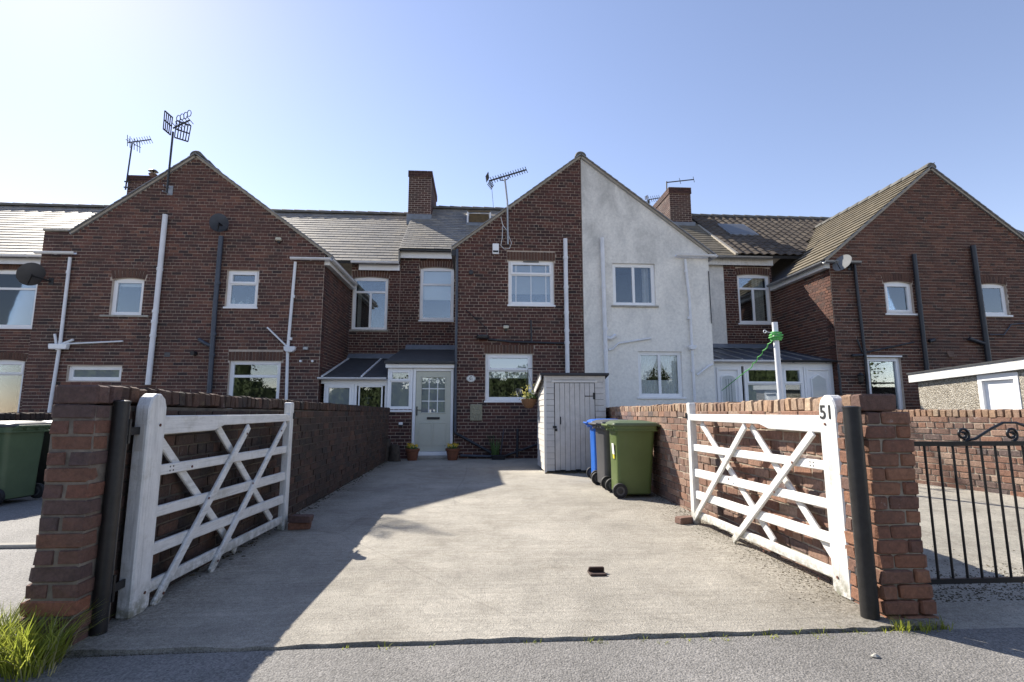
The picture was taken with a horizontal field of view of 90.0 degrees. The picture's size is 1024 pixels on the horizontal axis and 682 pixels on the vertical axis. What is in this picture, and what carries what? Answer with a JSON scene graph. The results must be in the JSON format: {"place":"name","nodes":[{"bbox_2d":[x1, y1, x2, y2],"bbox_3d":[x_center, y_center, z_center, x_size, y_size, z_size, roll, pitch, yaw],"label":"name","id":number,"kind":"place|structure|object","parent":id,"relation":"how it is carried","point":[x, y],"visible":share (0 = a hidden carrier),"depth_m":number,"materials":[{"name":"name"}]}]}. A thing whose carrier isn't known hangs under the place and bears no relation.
{"place":"outdoors","nodes":[
{"label":"outdoors","id":0,"kind":"place"},
{"bbox_2d":[0,496,42,634],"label":"yard","id":1,"kind":"structure","parent":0,"point":[19,519],"depth_m":4.51,"materials":[{"name":"concrete"}]},
{"bbox_2d":[0,542,35,548],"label":"kerb strip","id":2,"kind":"object","parent":1,"relation":"on","point":[16,545],"depth_m":4.51,"materials":[{"name":"white metal"}]},
{"bbox_2d":[0,421,50,503],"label":"wheelie bin","id":3,"kind":"object","parent":1,"relation":"on","point":[21,442],"visible":0.94,"depth_m":6.78,"materials":[{"name":"green plastic"}]},
{"bbox_2d":[0,412,51,420],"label":"garden wall","id":4,"kind":"structure","parent":1,"relation":"on","point":[22,416],"depth_m":7.90,"materials":[{"name":"brick"}]},
{"bbox_2d":[36,420,51,483],"bbox_3d":[-6.687,1.715,7.673,0.755,1.056,0.608,0,-8,0],"label":"wheelie bin","id":5,"kind":"object","parent":1,"relation":"on","point":[42,466],"visible":0.02,"depth_m":7.42,"materials":[{"name":"black plastic"}]},
{"bbox_2d":[0,150,407,412],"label":"terraced house","id":6,"kind":"structure","parent":1,"relation":"on","point":[152,280],"depth_m":13.22,"materials":[{"name":"brick"}]},
{"bbox_2d":[0,360,24,412],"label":"window","id":7,"kind":"structure","parent":6,"relation":"in","point":[11,371],"depth_m":15.95,"materials":[{"name":"plastic"}]},
{"bbox_2d":[0,270,37,328],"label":"window","id":8,"kind":"structure","parent":6,"relation":"in","point":[17,299],"depth_m":15.60,"materials":[{"name":"plastic"}]},
{"bbox_2d":[16,262,53,285],"bbox_3d":[-11.829,-1.652,12.692,0.669,0.541,0.465,2,-8,-15],"label":"satellite dish","id":9,"kind":"object","parent":6,"relation":"attached to","point":[30,274],"visible":1,"depth_m":12.65,"materials":[{"name":"grey metal"}]},
{"bbox_2d":[68,366,121,380],"bbox_3d":[-10.343,0.810,12.764,1.278,0.374,0.070,1,-8,-4],"label":"window","id":10,"kind":"structure","parent":6,"relation":"in","point":[76,373],"depth_m":12.74,"materials":[{"name":"plastic"}]},
{"bbox_2d":[99,278,148,316],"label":"window","id":11,"kind":"structure","parent":6,"relation":"in","point":[127,293],"depth_m":13.19,"materials":[{"name":"plastic"}]},
{"bbox_2d":[124,135,152,189],"bbox_3d":[-13.748,-6.575,18.724,0.853,2.204,0.286,3,-8,-20],"label":"tv aerial","id":12,"kind":"object","parent":6,"relation":"attached to","point":[133,142],"visible":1,"depth_m":18.75,"materials":[{"name":"metal"}]},
{"bbox_2d":[162,110,192,194],"bbox_3d":[-8.841,-4.990,13.467,0.669,2.358,0.357,6,-10,-36],"label":"tv aerial","id":13,"kind":"object","parent":6,"relation":"attached to","point":[169,190],"visible":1,"depth_m":13.44,"materials":[{"name":"metal"}]},
{"bbox_2d":[209,213,228,231],"bbox_3d":[-7.503,-3.020,13.159,0.387,0.416,0.443,1,-8,-4],"label":"satellite dish","id":14,"kind":"object","parent":6,"relation":"attached to","point":[218,222],"visible":1,"depth_m":13.08,"materials":[{"name":"metal"}]},
{"bbox_2d":[223,271,258,308],"bbox_3d":[-6.988,-1.250,13.772,0.852,1.026,1.275,1,-8,-4],"label":"window","id":15,"kind":"structure","parent":6,"relation":"in","point":[242,285],"depth_m":13.31,"materials":[{"name":"plastic"}]},
{"bbox_2d":[227,361,280,408],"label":"window","id":16,"kind":"structure","parent":6,"relation":"in","point":[247,378],"depth_m":13.86,"materials":[{"name":"plastic"}]},
{"bbox_2d":[275,237,281,243],"bbox_3d":[-6.090,-2.627,13.359,0.140,0.140,0.115,1,-8,-4],"label":"wall light","id":17,"kind":"object","parent":6,"relation":"attached to","point":[278,239],"visible":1,"depth_m":13.32,"materials":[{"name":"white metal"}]},
{"bbox_2d":[349,277,388,331],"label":"window","id":18,"kind":"structure","parent":6,"relation":"in","point":[369,312],"depth_m":16.87,"materials":[{"name":"plastic"}]},
{"bbox_2d":[317,354,399,406],"bbox_3d":[-4.248,1.669,14.322,1.897,2.970,2.875,1,-8,-4],"label":"lean to","id":19,"kind":"object","parent":1,"relation":"on","point":[357,379],"visible":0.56,"depth_m":13.36,"materials":[{"name":"glass"}]},
{"bbox_2d":[323,384,354,404],"bbox_3d":[-4.443,1.986,13.078,0.760,1.807,0.088,1,-8,-4],"label":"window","id":20,"kind":"structure","parent":19,"relation":"in","point":[333,393],"depth_m":13.15,"materials":[{"name":"plastic"}]},
{"bbox_2d":[354,384,387,406],"bbox_3d":[-3.678,1.748,13.727,0.835,1.157,1.170,1,-8,-4],"label":"window","id":21,"kind":"structure","parent":19,"relation":"in","point":[378,392],"depth_m":14.22,"materials":[{"name":"plastic"}]},
{"bbox_2d":[63,458,949,657],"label":"driveway","id":22,"kind":"structure","parent":0,"point":[419,552],"depth_m":3.61,"materials":[{"name":"concrete"}]},
{"bbox_2d":[288,521,311,529],"bbox_3d":[-2.150,1.866,5.185,0.217,0.072,0.108,2,-8,-15],"label":"loose brick","id":23,"kind":"object","parent":22,"relation":"on","point":[297,526],"visible":0.76,"depth_m":5.13,"materials":[{"name":"red brick"}]},
{"bbox_2d":[288,514,313,522],"bbox_3d":[-2.132,1.794,5.175,0.225,0.071,0.105,-1,-8,5],"label":"loose brick","id":24,"kind":"object","parent":23,"relation":"on","point":[301,518],"visible":1,"depth_m":5.13,"materials":[{"name":"red brick"}]},
{"bbox_2d":[385,438,400,461],"bbox_3d":[-2.911,2.628,12.363,0.483,0.567,0.284,-1,-8,8],"label":"tree stump","id":25,"kind":"object","parent":22,"relation":"on","point":[392,453],"visible":0.81,"depth_m":12.26,"materials":[{"name":"brown plant"}]},
{"bbox_2d":[405,443,419,460],"bbox_3d":[-2.443,2.712,12.557,0.360,0.419,0.381,1,-8,-4],"label":"flower pot","id":26,"kind":"object","parent":22,"relation":"on","point":[412,452],"visible":1,"depth_m":12.45,"materials":[{"name":"ceramic"}]},
{"bbox_2d":[445,443,459,459],"bbox_3d":[-1.470,2.723,12.628,0.381,0.418,0.360,1,-8,-4],"label":"flower pot","id":27,"kind":"object","parent":22,"relation":"on","point":[452,451],"visible":1,"depth_m":12.52,"materials":[{"name":"ceramic"}]},
{"bbox_2d":[398,151,585,458],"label":"terraced house","id":28,"kind":"structure","parent":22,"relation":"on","point":[527,287],"depth_m":13.77,"materials":[{"name":"brick"}]},
{"bbox_2d":[384,345,454,458],"bbox_3d":[-2.458,1.537,14.425,1.786,3.260,2.926,1,-8,-4],"label":"porch","id":29,"kind":"object","parent":28,"relation":"attached to","point":[420,400],"visible":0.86,"depth_m":13.16,"materials":[{"name":"brick"}]},
{"bbox_2d":[387,368,412,411],"bbox_3d":[-2.914,1.335,13.710,0.640,1.124,1.215,1,-8,-4],"label":"window","id":30,"kind":"structure","parent":29,"relation":"in","point":[400,390],"depth_m":13.17,"materials":[{"name":"plastic"}]},
{"bbox_2d":[415,371,450,450],"bbox_3d":[-2.030,1.795,13.138,0.888,2.032,0.114,1,-8,-4],"label":"door","id":31,"kind":"structure","parent":29,"relation":"in","point":[433,388],"depth_m":13.16,"materials":[{"name":"white plastic"}]},
{"bbox_2d":[418,268,453,321],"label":"window","id":32,"kind":"structure","parent":28,"relation":"in","point":[436,284],"depth_m":16.55,"materials":[{"name":"plastic"}]},
{"bbox_2d":[467,375,474,381],"bbox_3d":[-1.059,0.972,13.235,0.230,0.180,0.020,1,-8,-4],"label":"house number plaque","id":33,"kind":"object","parent":28,"relation":"attached to","point":[470,378],"visible":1,"depth_m":13.23,"materials":[{"name":"white ceramic"}]},
{"bbox_2d":[470,404,481,420],"bbox_3d":[-0.918,1.829,13.112,0.310,0.420,0.042,1,-8,-4],"label":"wall plaque","id":34,"kind":"object","parent":28,"relation":"attached to","point":[475,412],"depth_m":13.10,"materials":[{"name":"grey metal"}]},
{"bbox_2d":[466,310,488,339],"bbox_3d":[-0.901,-0.442,13.336,0.626,0.788,0.340,1,-8,-4],"label":"wall bracket","id":35,"kind":"object","parent":28,"relation":"attached to","point":[484,337],"depth_m":13.21,"materials":[{"name":"black plastic"}]},
{"bbox_2d":[492,243,498,253],"bbox_3d":[-0.438,-2.469,13.723,0.170,0.290,0.073,1,-8,-4],"label":"alarm box","id":36,"kind":"object","parent":28,"relation":"attached to","point":[495,248],"visible":1,"depth_m":13.70,"materials":[{"name":"plastic"}]},
{"bbox_2d":[485,167,527,248],"bbox_3d":[-0.518,-3.587,14.294,1.158,2.372,1.667,6,-10,-36],"label":"tv aerial","id":37,"kind":"object","parent":28,"relation":"attached to","point":[504,180],"visible":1,"depth_m":13.82,"materials":[{"name":"metal"}]},
{"bbox_2d":[484,354,531,402],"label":"window","id":38,"kind":"structure","parent":28,"relation":"in","point":[505,374],"depth_m":13.47,"materials":[{"name":"plastic"}]},
{"bbox_2d":[519,368,537,407],"bbox_3d":[0.414,1.040,11.326,0.513,0.888,0.481,-6,-10,37],"label":"hanging basket","id":39,"kind":"object","parent":28,"relation":"hanging from","point":[529,400],"visible":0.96,"depth_m":11.19,"materials":[{"name":"brown plant"}]},
{"bbox_2d":[507,261,555,306],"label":"window","id":40,"kind":"structure","parent":28,"relation":"in","point":[530,283],"depth_m":13.88,"materials":[{"name":"plastic"}]},
{"bbox_2d":[488,429,505,459],"bbox_3d":[-0.385,2.588,12.870,0.510,0.752,0.419,1,-8,-4],"label":"plant","id":41,"kind":"object","parent":22,"relation":"on","point":[495,455],"visible":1,"depth_m":12.78,"materials":[{"name":"green plant"}]},
{"bbox_2d":[533,373,608,472],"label":"shed","id":42,"kind":"structure","parent":22,"relation":"on","point":[568,404],"depth_m":10.11,"materials":[{"name":"white wood"}]},
{"bbox_2d":[553,383,594,470],"bbox_3d":[1.227,1.680,10.080,0.857,1.696,0.070,1,-8,-4],"label":"door","id":43,"kind":"structure","parent":42,"relation":"in","point":[574,403],"depth_m":10.07,"materials":[{"name":"white wood"}]},
{"bbox_2d":[583,419,600,477],"bbox_3d":[1.653,1.889,8.930,0.755,1.056,0.608,0,-8,0],"label":"wheelie bin","id":44,"kind":"object","parent":22,"relation":"on","point":[591,470],"visible":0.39,"depth_m":8.80,"materials":[{"name":"blue plastic"}]},
{"bbox_2d":[587,566,606,576],"bbox_3d":[0.621,1.682,3.739,0.120,0.055,0.118,1,-8,-4],"label":"gate stop","id":45,"kind":"object","parent":22,"relation":"on","point":[594,571],"visible":0.99,"depth_m":3.75,"materials":[{"name":"metal"}]},
{"bbox_2d":[588,419,627,489],"bbox_3d":[1.652,1.785,8.177,0.756,1.056,0.608,1,-8,-7],"label":"wheelie bin","id":46,"kind":"object","parent":22,"relation":"on","point":[602,475],"visible":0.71,"depth_m":8.01,"materials":[{"name":"grey plastic"}]},
{"bbox_2d":[601,420,660,498],"bbox_3d":[1.706,1.669,7.345,0.755,1.056,0.608,0,-8,-1],"label":"wheelie bin","id":47,"kind":"object","parent":22,"relation":"on","point":[631,446],"visible":1,"depth_m":7.11,"materials":[{"name":"green plastic"}]},
{"bbox_2d":[675,515,693,524],"bbox_3d":[1.851,1.903,5.451,0.226,0.072,0.109,3,-8,-21],"label":"loose brick","id":48,"kind":"object","parent":22,"relation":"on","point":[686,519],"visible":0.82,"depth_m":5.41,"materials":[{"name":"red brick"}]},
{"bbox_2d":[0,627,1023,681],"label":"lane","id":49,"kind":"structure","parent":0,"point":[976,655],"depth_m":2.45,"materials":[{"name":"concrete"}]},
{"bbox_2d":[0,597,125,681],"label":"grass tuft","id":50,"kind":"object","parent":49,"relation":"on","point":[20,653],"visible":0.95,"depth_m":2.41,"materials":[{"name":"green plant"}]},
{"bbox_2d":[35,461,1023,661],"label":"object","id":51,"kind":"object","parent":49,"relation":"on","point":[584,472],"visible":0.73,"depth_m":3.63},
{"bbox_2d":[342,612,955,649],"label":"weeds","id":52,"kind":"object","parent":49,"relation":"on","point":[908,628],"visible":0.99,"depth_m":2.79,"materials":[{"name":"green plant"}]},
{"bbox_2d":[870,653,879,657],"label":"litter","id":53,"kind":"object","parent":49,"relation":"on","point":[874,655],"visible":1,"depth_m":2.50,"materials":[{"name":"paper"}]},
{"bbox_2d":[0,0,1023,231],"label":"sky","id":54,"kind":"structure","parent":0,"point":[807,108],"materials":[{"name":"blue"}]},
{"bbox_2d":[917,483,1023,628],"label":"yard","id":55,"kind":"structure","parent":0,"point":[994,612],"depth_m":4.13,"materials":[{"name":"concrete"}]},
{"bbox_2d":[722,322,783,398],"bbox_3d":[4.041,1.162,8.969,0.294,2.504,3.158,-1,-8,5],"label":"clothes post","id":56,"kind":"object","parent":55,"relation":"on","point":[775,335],"visible":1,"depth_m":7.58,"materials":[{"name":"white metal"}]},
{"bbox_2d":[697,344,842,401],"bbox_3d":[6.877,1.564,15.057,4.142,3.380,2.887,1,-8,-4],"label":"lean to","id":57,"kind":"object","parent":55,"relation":"on","point":[805,376],"visible":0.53,"depth_m":14.03,"materials":[{"name":"plastic"}]},
{"bbox_2d":[714,366,742,401],"bbox_3d":[5.834,1.902,14.368,0.772,2.327,1.188,1,-8,-4],"label":"door","id":58,"kind":"structure","parent":57,"relation":"in","point":[719,371],"depth_m":13.91,"materials":[{"name":"plastic"}]},
{"bbox_2d":[741,366,777,400],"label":"window","id":59,"kind":"structure","parent":57,"relation":"in","point":[759,382],"depth_m":13.97,"materials":[{"name":"plastic"}]},
{"bbox_2d":[781,366,804,398],"bbox_3d":[7.654,1.522,14.539,0.625,1.527,1.188,1,-8,-4],"label":"window","id":60,"kind":"structure","parent":57,"relation":"in","point":[792,377],"depth_m":14.09,"materials":[{"name":"plastic"}]},
{"bbox_2d":[803,367,833,397],"bbox_3d":[8.426,1.849,13.988,0.820,2.327,0.088,1,-8,-4],"label":"door","id":61,"kind":"structure","parent":57,"relation":"in","point":[808,372],"depth_m":14.09,"materials":[{"name":"plastic"}]},
{"bbox_2d":[662,162,1023,409],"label":"terraced house","id":62,"kind":"structure","parent":55,"relation":"on","point":[933,278],"depth_m":14.60,"materials":[{"name":"brick"}]},
{"bbox_2d":[737,275,771,324],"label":"window","id":63,"kind":"structure","parent":62,"relation":"in","point":[754,308],"depth_m":17.24,"materials":[{"name":"plastic"}]},
{"bbox_2d":[832,255,851,270],"bbox_3d":[9.122,-2.128,14.147,0.462,0.480,0.820,-5,-9,33],"label":"satellite dish","id":64,"kind":"object","parent":62,"relation":"attached to","point":[843,262],"visible":1,"depth_m":14.01,"materials":[{"name":"grey metal"}]},
{"bbox_2d":[857,372,863,384],"bbox_3d":[9.403,1.012,13.803,0.215,0.330,0.156,16,-17,-63],"label":"wall lantern","id":65,"kind":"object","parent":62,"relation":"attached to","point":[860,375],"depth_m":13.74,"materials":[{"name":"black metal"}]},
{"bbox_2d":[867,355,903,408],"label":"window","id":66,"kind":"structure","parent":62,"relation":"in","point":[881,374],"depth_m":14.38,"materials":[{"name":"plastic"}]},
{"bbox_2d":[884,282,917,315],"bbox_3d":[10.833,-1.190,14.371,0.936,0.974,0.175,1,-8,-4],"label":"window","id":67,"kind":"structure","parent":62,"relation":"in","point":[897,294],"depth_m":14.41,"materials":[{"name":"plastic"}]},
{"bbox_2d":[982,284,1012,316],"bbox_3d":[13.676,-1.154,14.552,0.911,0.971,0.175,1,-8,-4],"label":"window","id":68,"kind":"structure","parent":62,"relation":"in","point":[993,294],"depth_m":14.60,"materials":[{"name":"plastic"}]},
{"bbox_2d":[892,409,1023,496],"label":"garden wall","id":69,"kind":"structure","parent":55,"relation":"on","point":[935,424],"depth_m":6.88,"materials":[{"name":"brick"}]},
{"label":"ground","id":70,"kind":"structure","parent":0,"visible":0},
{"bbox_2d":[11,385,130,646],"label":"brick pier","id":71,"kind":"structure","parent":70,"relation":"on","point":[62,571],"depth_m":2.69,"materials":[{"name":"red brick"}]},
{"bbox_2d":[88,400,139,635],"bbox_3d":[-2.216,0.987,2.881,0.086,1.297,0.219,1,-8,-4],"label":"gate post","id":72,"kind":"object","parent":70,"relation":"on","point":[107,586],"visible":0.91,"depth_m":2.80,"materials":[{"name":"metal"}]},
{"bbox_2d":[115,394,297,618],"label":"wooden gate","id":73,"kind":"structure","parent":72,"relation":"attached to","point":[154,422],"depth_m":3.42,"materials":[{"name":"white paint"}]},
{"bbox_2d":[82,385,389,619],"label":"garden wall","id":74,"kind":"structure","parent":70,"relation":"on","point":[335,446],"depth_m":4.82,"materials":[{"name":"brick"}]},
{"bbox_2d":[580,153,778,407],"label":"terraced house","id":75,"kind":"structure","parent":70,"relation":"on","point":[654,318],"depth_m":13.93,"materials":[{"name":"paint"}]},
{"bbox_2d":[611,264,658,307],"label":"window","id":76,"kind":"structure","parent":75,"relation":"in","point":[633,284],"depth_m":14.19,"materials":[{"name":"plastic"}]},
{"bbox_2d":[645,195,659,203],"bbox_3d":[6.263,-6.233,22.672,0.836,0.638,0.200,4,-9,-28],"label":"tv aerial","id":77,"kind":"object","parent":75,"relation":"attached to","point":[648,200],"visible":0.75,"depth_m":22.54,"materials":[{"name":"metal"}]},
{"bbox_2d":[637,352,685,398],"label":"window","id":78,"kind":"structure","parent":75,"relation":"in","point":[660,375],"depth_m":13.71,"materials":[{"name":"plastic"}]},
{"bbox_2d":[666,177,694,189],"bbox_3d":[6.683,-6.257,20.322,1.285,0.699,0.054,2,-8,-13],"label":"tv aerial","id":79,"kind":"object","parent":75,"relation":"attached to","point":[678,181],"visible":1,"depth_m":20.32,"materials":[{"name":"metal"}]},
{"bbox_2d":[606,396,891,581],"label":"garden wall","id":80,"kind":"structure","parent":70,"relation":"on","point":[670,482],"depth_m":4.85,"materials":[{"name":"brick"}]},
{"bbox_2d":[841,406,879,619],"bbox_3d":[2.112,1.034,3.115,0.102,1.267,0.303,-4,-9,29],"label":"gate post","id":81,"kind":"object","parent":70,"relation":"on","point":[865,567],"visible":0.89,"depth_m":3.00,"materials":[{"name":"metal"}]},
{"bbox_2d":[683,395,853,600],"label":"wooden gate","id":82,"kind":"structure","parent":81,"relation":"attached to","point":[824,423],"depth_m":3.92,"materials":[{"name":"white paint"}]},
{"bbox_2d":[837,394,938,619],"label":"brick pier","id":83,"kind":"structure","parent":70,"relation":"on","point":[905,590],"depth_m":3.04,"materials":[{"name":"red brick"}]},
{"bbox_2d":[911,422,1023,584],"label":"iron gate","id":84,"kind":"structure","parent":83,"relation":"attached to","point":[967,441],"depth_m":3.30,"materials":[{"name":"black metal"}]},
{"bbox_2d":[906,357,1023,409],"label":"garage","id":85,"kind":"structure","parent":70,"relation":"on","point":[997,384],"depth_m":10.64,"materials":[{"name":"white paint"}]},
{"bbox_2d":[984,379,1016,408],"bbox_3d":[9.732,1.670,10.072,0.040,1.800,0.634,1,-8,-4],"label":"door","id":86,"kind":"structure","parent":85,"relation":"in","point":[1000,394],"depth_m":10.18,"materials":[{"name":"plastic"}]}
]}

